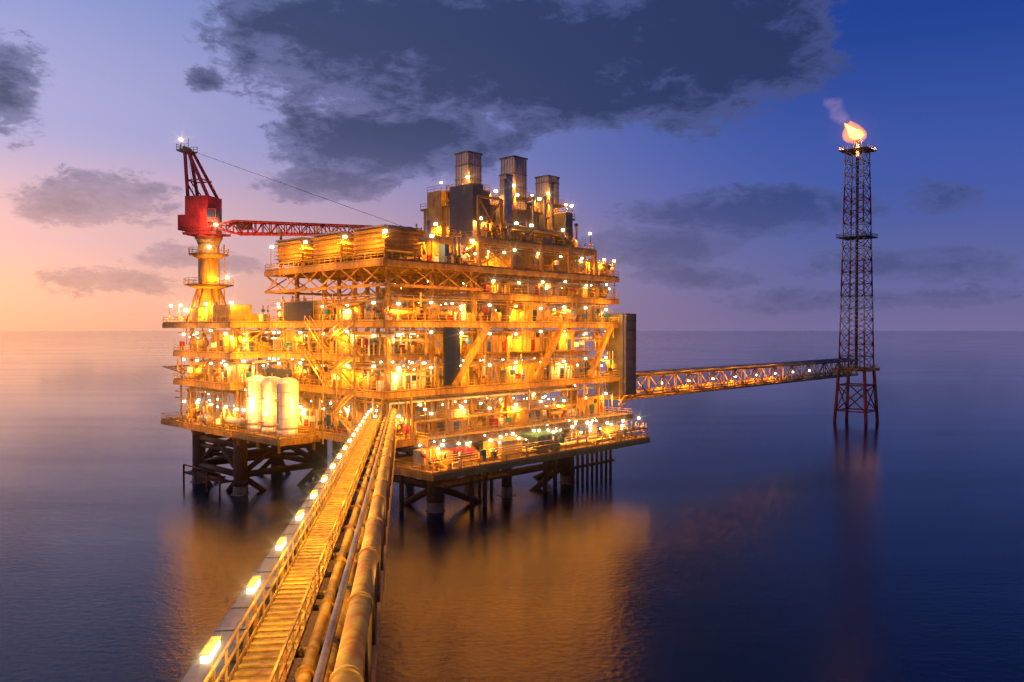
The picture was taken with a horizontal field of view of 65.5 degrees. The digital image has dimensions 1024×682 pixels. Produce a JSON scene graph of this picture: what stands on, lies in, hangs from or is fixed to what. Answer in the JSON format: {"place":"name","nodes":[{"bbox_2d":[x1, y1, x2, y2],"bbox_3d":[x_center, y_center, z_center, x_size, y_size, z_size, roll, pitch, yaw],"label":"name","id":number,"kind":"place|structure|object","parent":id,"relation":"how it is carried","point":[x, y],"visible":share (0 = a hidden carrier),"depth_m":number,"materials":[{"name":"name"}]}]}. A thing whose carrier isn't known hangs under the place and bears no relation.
{"place":"outdoors","nodes":[
{"label":"outdoors","id":0,"kind":"place"},
{"bbox_2d":[0,331,1023,681],"bbox_3d":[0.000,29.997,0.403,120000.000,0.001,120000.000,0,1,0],"label":"sea water","id":1,"kind":"structure","parent":0,"point":[784,533],"depth_m":117.59,"materials":[{"name":"blue liquid"}]},
{"bbox_2d":[183,429,614,512],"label":"platform support legs","id":2,"kind":"object","parent":1,"relation":"in","point":[205,468],"visible":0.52,"depth_m":149.55,"materials":[{"name":"metal"}]},
{"bbox_2d":[161,181,649,480],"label":"platform","id":3,"kind":"structure","parent":2,"relation":"on","point":[387,273],"depth_m":140.36,"materials":[{"name":"yellow paint"}]},
{"bbox_2d":[243,372,298,436],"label":"storage tanks","id":4,"kind":"object","parent":3,"relation":"on","point":[275,399],"visible":0.99,"depth_m":135.89,"materials":[{"name":"metal"}]},
{"bbox_2d":[179,408,396,681],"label":"access bridge","id":5,"kind":"structure","parent":3,"relation":"attached to","point":[343,645],"depth_m":30.54,"materials":[{"name":"yellow paint"}]},
{"bbox_2d":[201,411,369,662],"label":"walkway lights","id":6,"kind":"object","parent":5,"relation":"attached to","point":[205,659],"visible":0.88,"depth_m":26.74},
{"bbox_2d":[176,138,400,321],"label":"pedestal crane","id":7,"kind":"object","parent":3,"relation":"on","point":[200,218],"visible":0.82,"depth_m":155.24,"materials":[{"name":"red paint"}]},
{"bbox_2d":[170,176,639,453],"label":"platform lights","id":8,"kind":"object","parent":3,"relation":"on","point":[471,240],"visible":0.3,"depth_m":142.54},
{"bbox_2d":[180,150,643,473],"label":"process equipment","id":9,"kind":"object","parent":3,"relation":"on","point":[459,212],"visible":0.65,"depth_m":142.66,"materials":[{"name":"yellow paint"}]},
{"bbox_2d":[0,0,1023,330],"label":"sky","id":10,"kind":"structure","parent":0,"point":[696,144],"materials":[{"name":"blue"}]},
{"bbox_2d":[833,138,879,423],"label":"flare tower","id":11,"kind":"structure","parent":0,"point":[852,152],"depth_m":262.14,"materials":[{"name":"metal"}]},
{"bbox_2d":[602,358,858,400],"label":"flare bridge","id":12,"kind":"structure","parent":11,"relation":"attached to","point":[663,373],"depth_m":201.93,"materials":[{"name":"metal"}]},
{"bbox_2d":[845,124,861,137],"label":"flame","id":13,"kind":"object","parent":11,"relation":"on","point":[856,133],"visible":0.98,"depth_m":260.52,"materials":[{"name":"yellow"}]}
]}

